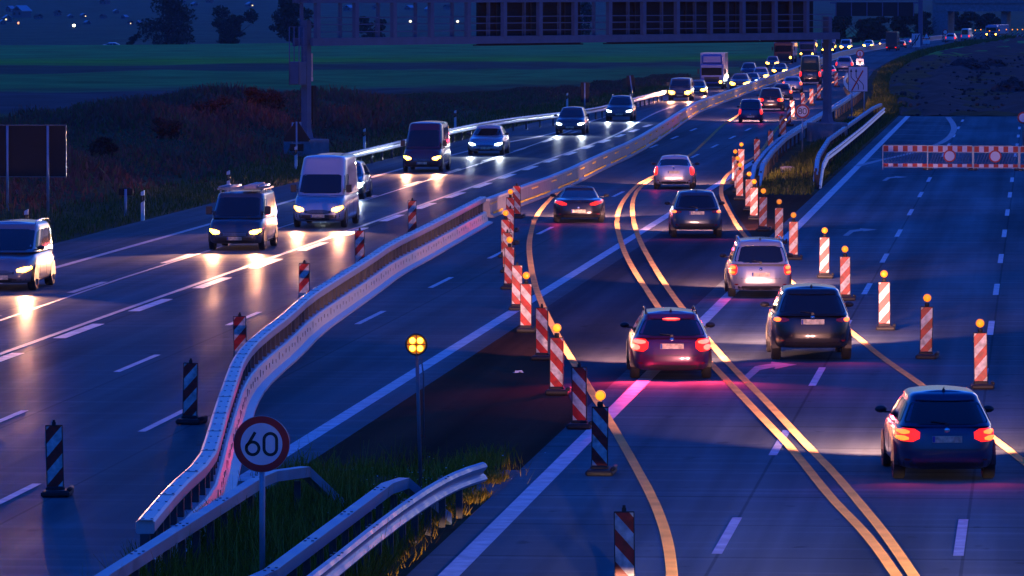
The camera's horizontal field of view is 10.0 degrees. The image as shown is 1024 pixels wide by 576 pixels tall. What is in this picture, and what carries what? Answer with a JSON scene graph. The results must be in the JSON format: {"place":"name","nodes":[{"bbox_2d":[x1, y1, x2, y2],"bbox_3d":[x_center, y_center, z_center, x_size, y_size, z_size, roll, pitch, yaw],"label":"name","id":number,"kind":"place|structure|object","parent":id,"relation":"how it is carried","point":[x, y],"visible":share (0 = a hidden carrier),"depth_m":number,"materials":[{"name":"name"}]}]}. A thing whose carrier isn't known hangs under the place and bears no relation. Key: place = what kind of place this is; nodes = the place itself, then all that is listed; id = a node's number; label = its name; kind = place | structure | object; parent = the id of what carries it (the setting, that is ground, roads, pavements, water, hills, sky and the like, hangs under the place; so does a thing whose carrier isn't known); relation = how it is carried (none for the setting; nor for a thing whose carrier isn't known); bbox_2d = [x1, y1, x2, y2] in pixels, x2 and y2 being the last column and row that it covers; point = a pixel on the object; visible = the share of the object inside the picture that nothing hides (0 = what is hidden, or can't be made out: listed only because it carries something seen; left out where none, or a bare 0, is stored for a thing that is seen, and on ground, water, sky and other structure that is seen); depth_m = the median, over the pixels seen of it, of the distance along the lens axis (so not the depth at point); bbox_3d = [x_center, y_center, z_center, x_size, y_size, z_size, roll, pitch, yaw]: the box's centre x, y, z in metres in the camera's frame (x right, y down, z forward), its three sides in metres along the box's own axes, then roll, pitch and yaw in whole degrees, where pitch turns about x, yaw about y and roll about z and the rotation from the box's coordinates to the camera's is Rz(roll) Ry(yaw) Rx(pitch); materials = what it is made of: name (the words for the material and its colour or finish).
{"place":"outdoors","nodes":[
{"label":"outdoors","id":0,"kind":"place"},
{"bbox_2d":[0,0,1023,575],"bbox_3d":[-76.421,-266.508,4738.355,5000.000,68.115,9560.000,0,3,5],"label":"ground","id":1,"kind":"structure","parent":0,"point":[50,62],"depth_m":596.32,"materials":[{"name":"green plant"}]},
{"bbox_2d":[0,125,66,215],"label":"direction sign","id":2,"kind":"object","parent":1,"relation":"on","point":[32,150],"visible":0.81,"depth_m":206.69,"materials":[{"name":"metal"}]},
{"bbox_2d":[85,136,118,156],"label":"dry shrub","id":3,"kind":"object","parent":1,"relation":"on","point":[102,145],"visible":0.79,"depth_m":251.76,"materials":[{"name":"brown plant"}]},
{"bbox_2d":[145,117,181,138],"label":"dry shrub","id":4,"kind":"object","parent":1,"relation":"on","point":[164,128],"visible":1,"depth_m":272.09,"materials":[{"name":"brown plant"}]},
{"bbox_2d":[137,0,197,44],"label":"tree","id":5,"kind":"object","parent":1,"relation":"on","point":[174,10],"visible":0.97,"depth_m":1127.51,"materials":[{"name":"green plant"}]},
{"bbox_2d":[191,96,233,117],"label":"dry shrub","id":6,"kind":"object","parent":1,"relation":"on","point":[213,104],"visible":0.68,"depth_m":299.64,"materials":[{"name":"brown plant"}]},
{"bbox_2d":[94,466,343,575],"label":"guard rail","id":7,"kind":"object","parent":1,"relation":"on","point":[161,543],"visible":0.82,"depth_m":83.04,"materials":[{"name":"metal"}]},
{"bbox_2d":[211,5,258,43],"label":"tree","id":8,"kind":"object","parent":1,"relation":"on","point":[229,31],"visible":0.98,"depth_m":1087.09,"materials":[{"name":"green plant"}]},
{"bbox_2d":[233,87,271,108],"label":"dry shrub","id":9,"kind":"object","parent":1,"relation":"on","point":[255,94],"visible":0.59,"depth_m":309.67,"materials":[{"name":"brown plant"}]},
{"bbox_2d":[233,416,289,570],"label":"speed limit sign","id":10,"kind":"object","parent":1,"relation":"on","point":[261,444],"visible":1,"depth_m":77.56,"materials":[{"name":"metal"}]},
{"bbox_2d":[262,89,287,109],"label":"dry shrub","id":11,"kind":"object","parent":1,"relation":"on","point":[275,100],"visible":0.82,"depth_m":316.30,"materials":[{"name":"brown plant"}]},
{"bbox_2d":[45,433,534,575],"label":"grass","id":12,"kind":"structure","parent":1,"relation":"on","point":[276,513],"depth_m":87.34,"materials":[{"name":"green plant"}]},
{"bbox_2d":[269,0,313,42],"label":"tree","id":13,"kind":"object","parent":1,"relation":"on","point":[289,16],"visible":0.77,"depth_m":1025.71,"materials":[{"name":"green plant"}]},
{"bbox_2d":[283,121,309,163],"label":"warning sign","id":14,"kind":"object","parent":1,"relation":"on","point":[296,133],"visible":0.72,"depth_m":264.76,"materials":[{"name":"metal"}]},
{"bbox_2d":[0,73,691,218],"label":"undergrowth","id":15,"kind":"object","parent":1,"relation":"on","point":[136,112],"visible":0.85,"depth_m":292.54,"materials":[{"name":"green plant"}]},
{"bbox_2d":[250,477,451,575],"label":"guard rail","id":16,"kind":"object","parent":1,"relation":"on","point":[289,562],"visible":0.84,"depth_m":81.96,"materials":[{"name":"metal"}]},
{"bbox_2d":[359,16,386,36],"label":"tree","id":17,"kind":"object","parent":1,"relation":"on","point":[366,27],"visible":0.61,"depth_m":1155.51,"materials":[{"name":"green plant"}]},
{"bbox_2d":[307,462,487,575],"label":"guard rail","id":18,"kind":"object","parent":1,"relation":"on","point":[346,557],"visible":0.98,"depth_m":84.91,"materials":[{"name":"metal"}]},
{"bbox_2d":[405,333,427,485],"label":"warning flasher","id":19,"kind":"object","parent":1,"relation":"on","point":[416,344],"visible":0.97,"depth_m":94.62,"materials":[{"name":"metal"}]},
{"bbox_2d":[320,469,521,495],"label":"gravel strip","id":20,"kind":"object","parent":1,"relation":"on","point":[496,489],"visible":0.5,"depth_m":96.22,"materials":[{"name":"grey gravel"}]},
{"bbox_2d":[0,35,1021,242],"bbox_3d":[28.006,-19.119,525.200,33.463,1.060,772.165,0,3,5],"label":"verge grass","id":21,"kind":"structure","parent":1,"relation":"on","point":[884,96],"depth_m":261.14,"materials":[{"name":"green plant"}]},
{"bbox_2d":[348,89,666,162],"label":"guard rail","id":22,"kind":"object","parent":21,"relation":"on","point":[371,151],"visible":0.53,"depth_m":323.55,"materials":[{"name":"metal"}]},
{"bbox_2d":[0,31,1023,575],"bbox_3d":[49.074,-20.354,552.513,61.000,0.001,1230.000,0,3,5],"label":"carriageway","id":23,"kind":"structure","parent":1,"relation":"on","point":[122,471],"depth_m":147.42,"materials":[{"name":"grey asphalt"}]},
{"bbox_2d":[0,218,55,289],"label":"estate van","id":24,"kind":"object","parent":23,"relation":"on","point":[26,253],"visible":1,"depth_m":158.09,"materials":[{"name":"grey paint"}]},
{"bbox_2d":[41,420,73,497],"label":"traffic beacon","id":25,"kind":"object","parent":23,"relation":"on","point":[55,487],"visible":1,"depth_m":94.31,"materials":[{"name":"multicoloured plastic"}]},
{"bbox_2d":[175,358,206,424],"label":"traffic beacon","id":26,"kind":"object","parent":23,"relation":"on","point":[190,416],"visible":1,"depth_m":109.83,"materials":[{"name":"black plastic"}]},
{"bbox_2d":[233,312,246,355],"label":"traffic beacon","id":27,"kind":"object","parent":23,"relation":"on","point":[239,331],"visible":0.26,"depth_m":125.24,"materials":[{"name":"red plastic"}]},
{"bbox_2d":[206,186,277,249],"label":"panel van","id":28,"kind":"object","parent":23,"relation":"on","point":[243,216],"visible":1,"depth_m":181.68,"materials":[{"name":"grey paint"}]},
{"bbox_2d":[299,260,309,298],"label":"traffic beacon","id":29,"kind":"object","parent":23,"relation":"on","point":[304,277],"visible":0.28,"depth_m":148.95,"materials":[{"name":"red plastic"}]},
{"bbox_2d":[136,196,492,575],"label":"crash barrier","id":30,"kind":"object","parent":23,"relation":"on","point":[265,358],"visible":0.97,"depth_m":125.98,"materials":[{"name":"metal"}]},
{"bbox_2d":[291,153,359,226],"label":"panel van","id":31,"kind":"object","parent":23,"relation":"on","point":[327,189],"visible":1,"depth_m":198.49,"materials":[{"name":"grey paint"}]},
{"bbox_2d":[0,99,675,354],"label":"lane lines","id":32,"kind":"object","parent":23,"relation":"on","point":[115,312],"visible":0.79,"depth_m":180.97,"materials":[{"name":"white paint"}]},
{"bbox_2d":[355,227,364,262],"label":"traffic beacon","id":33,"kind":"object","parent":23,"relation":"on","point":[359,244],"visible":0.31,"depth_m":168.87,"materials":[{"name":"red plastic"}]},
{"bbox_2d":[356,160,372,198],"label":"hatchback","id":34,"kind":"object","parent":23,"relation":"on","point":[364,180],"visible":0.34,"depth_m":224.85,"materials":[{"name":"grey paint"}]},
{"bbox_2d":[407,198,416,232],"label":"traffic beacon","id":35,"kind":"object","parent":23,"relation":"on","point":[412,214],"visible":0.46,"depth_m":192.19,"materials":[{"name":"red plastic"}]},
{"bbox_2d":[401,121,450,171],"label":"minibus","id":36,"kind":"object","parent":23,"relation":"on","point":[427,143],"visible":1,"depth_m":257.02,"materials":[{"name":"grey paint"}]},
{"bbox_2d":[466,125,509,154],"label":"saloon","id":37,"kind":"object","parent":23,"relation":"on","point":[489,137],"visible":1,"depth_m":282.02,"materials":[{"name":"grey paint"}]},
{"bbox_2d":[500,237,514,289],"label":"traffic beacon","id":38,"kind":"object","parent":23,"relation":"on","point":[509,256],"visible":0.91,"depth_m":158.26,"materials":[{"name":"red plastic"}]},
{"bbox_2d":[509,262,522,310],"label":"traffic beacon","id":39,"kind":"object","parent":23,"relation":"on","point":[517,274],"visible":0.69,"depth_m":148.03,"materials":[{"name":"red plastic"}]},
{"bbox_2d":[513,183,525,217],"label":"traffic beacon","id":40,"kind":"object","parent":23,"relation":"on","point":[517,195],"visible":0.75,"depth_m":206.26,"materials":[{"name":"red plastic"}]},
{"bbox_2d":[554,106,588,133],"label":"off roader","id":41,"kind":"object","parent":23,"relation":"on","point":[572,118],"visible":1,"depth_m":320.84,"materials":[{"name":"grey paint"}]},
{"bbox_2d":[550,186,608,221],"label":"sports car","id":42,"kind":"object","parent":23,"relation":"on","point":[579,202],"visible":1,"depth_m":202.13,"materials":[{"name":"black paint"}]},
{"bbox_2d":[604,94,636,120],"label":"off roader","id":43,"kind":"object","parent":23,"relation":"on","point":[621,106],"visible":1,"depth_m":352.56,"materials":[{"name":"grey paint"}]},
{"bbox_2d":[651,154,699,188],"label":"saloon","id":44,"kind":"object","parent":23,"relation":"on","point":[674,169],"visible":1,"depth_m":234.98,"materials":[{"name":"grey paint"}]},
{"bbox_2d":[667,77,693,100],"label":"minivan","id":45,"kind":"object","parent":23,"relation":"on","point":[681,87],"visible":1,"depth_m":413.78,"materials":[{"name":"grey paint"}]},
{"bbox_2d":[697,52,727,88],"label":"box truck","id":46,"kind":"object","parent":23,"relation":"on","point":[713,69],"visible":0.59,"depth_m":458.96,"materials":[{"name":"blue paint"}]},
{"bbox_2d":[483,35,944,217],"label":"crash barrier","id":47,"kind":"object","parent":23,"relation":"on","point":[531,192],"visible":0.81,"depth_m":278.92,"materials":[{"name":"metal"}]},
{"bbox_2d":[728,73,751,88],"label":"saloon","id":48,"kind":"object","parent":23,"relation":"on","point":[738,79],"visible":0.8,"depth_m":456.22,"materials":[{"name":"grey paint"}]},
{"bbox_2d":[737,99,765,122],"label":"car","id":49,"kind":"object","parent":23,"relation":"on","point":[750,109],"visible":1,"depth_m":346.92,"materials":[{"name":"blue paint"}]},
{"bbox_2d":[757,87,786,110],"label":"family car","id":50,"kind":"object","parent":23,"relation":"on","point":[771,97],"visible":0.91,"depth_m":378.46,"materials":[{"name":"black paint"}]},
{"bbox_2d":[527,77,1023,575],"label":"diversion lines","id":51,"kind":"object","parent":23,"relation":"on","point":[840,507],"visible":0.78,"depth_m":107.42,"materials":[{"name":"yellow paint"}]},
{"bbox_2d":[772,42,796,62],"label":"box truck","id":52,"kind":"object","parent":23,"relation":"on","point":[785,51],"visible":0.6,"depth_m":609.54,"materials":[{"name":"red paint"}]},
{"bbox_2d":[798,40,816,57],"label":"box truck","id":53,"kind":"object","parent":23,"relation":"on","point":[807,48],"visible":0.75,"depth_m":648.89,"materials":[{"name":"blue paint"}]},
{"bbox_2d":[799,55,822,83],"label":"panel van","id":54,"kind":"object","parent":23,"relation":"on","point":[810,67],"visible":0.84,"depth_m":478.97,"materials":[{"name":"black paint"}]},
{"bbox_2d":[886,32,900,50],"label":"box truck","id":55,"kind":"object","parent":23,"relation":"on","point":[893,41],"visible":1,"depth_m":722.78,"materials":[{"name":"black paint"}]},
{"bbox_2d":[307,195,813,469],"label":"crossover","id":56,"kind":"object","parent":1,"relation":"on","point":[486,395],"visible":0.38,"depth_m":113.02,"materials":[{"name":"concrete"}]},
{"bbox_2d":[516,272,535,332],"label":"traffic beacon","id":57,"kind":"object","parent":56,"relation":"on","point":[525,326],"visible":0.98,"depth_m":138.86,"materials":[{"name":"red plastic"}]},
{"bbox_2d":[530,304,549,360],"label":"traffic beacon","id":58,"kind":"object","parent":56,"relation":"on","point":[541,319],"visible":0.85,"depth_m":128.56,"materials":[{"name":"red plastic"}]},
{"bbox_2d":[545,324,571,394],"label":"traffic beacon","id":59,"kind":"object","parent":56,"relation":"on","point":[556,387],"visible":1,"depth_m":117.72,"materials":[{"name":"red plastic"}]},
{"bbox_2d":[734,163,744,199],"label":"traffic beacon","id":60,"kind":"object","parent":56,"relation":"on","point":[739,182],"visible":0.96,"depth_m":223.82,"materials":[{"name":"red plastic"}]},
{"bbox_2d":[748,179,758,219],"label":"traffic beacon","id":61,"kind":"object","parent":56,"relation":"on","point":[754,203],"visible":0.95,"depth_m":204.87,"materials":[{"name":"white plastic"}]},
{"bbox_2d":[756,188,771,230],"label":"traffic beacon","id":62,"kind":"object","parent":56,"relation":"on","point":[763,213],"visible":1,"depth_m":195.60,"materials":[{"name":"red plastic"}]},
{"bbox_2d":[284,0,847,156],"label":"sign gantry","id":63,"kind":"object","parent":1,"relation":"on","point":[524,22],"visible":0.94,"depth_m":291.75,"materials":[{"name":"grey metal"}]},
{"bbox_2d":[581,2,591,34],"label":"tree","id":64,"kind":"object","parent":1,"relation":"on","point":[586,6],"visible":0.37,"depth_m":1101.56,"materials":[{"name":"green plant"}]},
{"bbox_2d":[532,195,751,406],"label":"crossover lane","id":65,"kind":"structure","parent":1,"relation":"on","point":[590,315],"depth_m":156.03,"materials":[{"name":"grey asphalt"}]},
{"bbox_2d":[664,189,724,236],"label":"car","id":66,"kind":"object","parent":65,"relation":"on","point":[694,209],"visible":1,"depth_m":189.93,"materials":[{"name":"blue paint"}]},
{"bbox_2d":[676,196,716,207],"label":"rear window","id":67,"kind":"structure","parent":66,"relation":"in","point":[685,201],"depth_m":190.00,"materials":[{"name":"black glass"}]},
{"bbox_2d":[407,115,1023,575],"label":"concrete carriageway","id":68,"kind":"structure","parent":1,"relation":"on","point":[701,449],"depth_m":109.11,"materials":[{"name":"grey concrete"}]},
{"bbox_2d":[0,116,1020,575],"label":"road markings","id":69,"kind":"object","parent":68,"relation":"on","point":[502,522],"visible":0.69,"depth_m":118.98,"materials":[{"name":"white paint"}]},
{"bbox_2d":[566,362,591,428],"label":"traffic beacon","id":70,"kind":"object","parent":68,"relation":"on","point":[579,398],"visible":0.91,"depth_m":108.65,"materials":[{"name":"red plastic"}]},
{"bbox_2d":[585,390,617,475],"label":"traffic beacon","id":71,"kind":"object","parent":68,"relation":"on","point":[599,457],"visible":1,"depth_m":98.41,"materials":[{"name":"multicoloured plastic"}]},
{"bbox_2d":[614,505,634,575],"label":"traffic beacon","id":72,"kind":"object","parent":68,"relation":"on","point":[624,544],"visible":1,"depth_m":78.88,"materials":[{"name":"multicoloured plastic"}]},
{"bbox_2d":[620,305,714,377],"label":"estate car","id":73,"kind":"object","parent":68,"relation":"on","point":[668,338],"visible":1,"depth_m":121.85,"materials":[{"name":"red paint"}]},
{"bbox_2d":[719,235,792,296],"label":"family car","id":74,"kind":"object","parent":68,"relation":"on","point":[757,263],"visible":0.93,"depth_m":153.67,"materials":[{"name":"grey paint"}]},
{"bbox_2d":[775,199,787,243],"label":"traffic beacon","id":75,"kind":"object","parent":68,"relation":"on","point":[779,211],"visible":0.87,"depth_m":186.00,"materials":[{"name":"red plastic"}]},
{"bbox_2d":[788,212,802,259],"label":"traffic beacon","id":76,"kind":"object","parent":68,"relation":"on","point":[793,236],"visible":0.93,"depth_m":175.22,"materials":[{"name":"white plastic"}]},
{"bbox_2d":[760,283,853,358],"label":"crossover","id":77,"kind":"object","parent":68,"relation":"on","point":[807,315],"visible":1,"depth_m":128.03,"materials":[{"name":"black paint"}]},
{"bbox_2d":[780,295,844,313],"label":"rear window","id":78,"kind":"structure","parent":77,"relation":"in","point":[817,304],"depth_m":128.06,"materials":[{"name":"black glass"}]},
{"bbox_2d":[817,227,833,277],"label":"traffic beacon","id":79,"kind":"object","parent":68,"relation":"on","point":[824,258],"visible":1,"depth_m":164.30,"materials":[{"name":"white plastic"}]},
{"bbox_2d":[840,246,855,300],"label":"traffic beacon","id":80,"kind":"object","parent":68,"relation":"on","point":[845,288],"visible":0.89,"depth_m":152.69,"materials":[{"name":"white plastic"}]},
{"bbox_2d":[745,117,956,379],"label":"lane arrows","id":81,"kind":"object","parent":68,"relation":"on","point":[776,365],"visible":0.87,"depth_m":245.52,"materials":[{"name":"white paint"}]},
{"bbox_2d":[876,270,895,329],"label":"traffic beacon","id":82,"kind":"object","parent":68,"relation":"on","point":[884,303],"visible":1,"depth_m":139.66,"materials":[{"name":"white plastic"}]},
{"bbox_2d":[882,145,932,169],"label":"road closure fence","id":83,"kind":"object","parent":68,"relation":"on","point":[905,148],"visible":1,"depth_m":260.09,"materials":[{"name":"white"}]},
{"bbox_2d":[915,294,939,358],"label":"traffic beacon","id":84,"kind":"object","parent":68,"relation":"on","point":[926,330],"visible":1,"depth_m":128.96,"materials":[{"name":"red plastic"}]},
{"bbox_2d":[875,385,995,477],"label":"hatchback","id":85,"kind":"object","parent":68,"relation":"on","point":[937,427],"visible":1,"depth_m":97.08,"materials":[{"name":"blue paint"}]},
{"bbox_2d":[927,145,977,169],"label":"road closure fence","id":86,"kind":"object","parent":68,"relation":"on","point":[967,149],"visible":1,"depth_m":259.52,"materials":[{"name":"red plastic"}]},
{"bbox_2d":[970,319,994,389],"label":"traffic beacon","id":87,"kind":"object","parent":68,"relation":"on","point":[980,362],"visible":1,"depth_m":119.34,"materials":[{"name":"red plastic"}]},
{"bbox_2d":[973,146,1023,170],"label":"road closure fence","id":88,"kind":"object","parent":68,"relation":"on","point":[1000,149],"visible":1,"depth_m":258.96,"materials":[{"name":"red plastic"}]},
{"bbox_2d":[750,92,863,189],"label":"guard rail","id":89,"kind":"object","parent":1,"relation":"on","point":[764,160],"visible":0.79,"depth_m":286.34,"materials":[{"name":"metal"}]},
{"bbox_2d":[832,16,853,43],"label":"roadside tree","id":90,"kind":"object","parent":1,"relation":"on","point":[839,24],"visible":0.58,"depth_m":807.35,"materials":[{"name":"green plant"}]},
{"bbox_2d":[813,103,881,184],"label":"guard rail","id":91,"kind":"object","parent":1,"relation":"on","point":[822,151],"visible":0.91,"depth_m":296.25,"materials":[{"name":"metal"}]},
{"bbox_2d":[816,108,884,188],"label":"guard rail","id":92,"kind":"object","parent":1,"relation":"on","point":[858,133],"visible":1,"depth_m":280.86,"materials":[{"name":"metal"}]},
{"bbox_2d":[847,66,867,119],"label":"lane closure sign","id":93,"kind":"object","parent":1,"relation":"on","point":[857,78],"visible":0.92,"depth_m":354.85,"materials":[{"name":"white"}]},
{"bbox_2d":[846,16,879,42],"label":"roadside tree","id":94,"kind":"object","parent":1,"relation":"on","point":[867,30],"visible":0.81,"depth_m":827.37,"materials":[{"name":"green plant"}]},
{"bbox_2d":[863,16,893,40],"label":"roadside tree","id":95,"kind":"object","parent":1,"relation":"on","point":[878,25],"visible":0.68,"depth_m":857.00,"materials":[{"name":"green plant"}]},
{"bbox_2d":[830,0,930,48],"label":"sign gantry","id":96,"kind":"object","parent":1,"relation":"on","point":[874,8],"visible":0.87,"depth_m":744.82,"materials":[{"name":"grey metal"}]},
{"bbox_2d":[889,13,917,37],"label":"roadside tree","id":97,"kind":"object","parent":1,"relation":"on","point":[900,27],"visible":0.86,"depth_m":896.51,"materials":[{"name":"green plant"}]},
{"bbox_2d":[954,11,979,30],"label":"roadside tree","id":98,"kind":"object","parent":1,"relation":"on","point":[965,19],"visible":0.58,"depth_m":1035.03,"materials":[{"name":"green plant"}]},
{"bbox_2d":[932,0,1023,34],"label":"overpass","id":99,"kind":"object","parent":1,"relation":"on","point":[943,13],"visible":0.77,"depth_m":947.40,"materials":[{"name":"concrete"}]},
{"bbox_2d":[972,13,1000,28],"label":"roadside tree","id":100,"kind":"object","parent":1,"relation":"on","point":[985,20],"visible":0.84,"depth_m":1074.79,"materials":[{"name":"green plant"}]},
{"bbox_2d":[890,36,1023,115],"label":"soil","id":101,"kind":"structure","parent":0,"point":[936,85],"depth_m":482.09,"materials":[{"name":"brown soil"}]},
{"bbox_2d":[943,58,990,69],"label":"rubble heap","id":102,"kind":"object","parent":101,"relation":"on","point":[973,63],"visible":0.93,"depth_m":552.38,"materials":[{"name":"soil"}]},
{"bbox_2d":[990,76,1023,91],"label":"spoil mound","id":103,"kind":"object","parent":101,"relation":"on","point":[1012,84],"visible":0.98,"depth_m":442.33,"materials":[{"name":"soil"}]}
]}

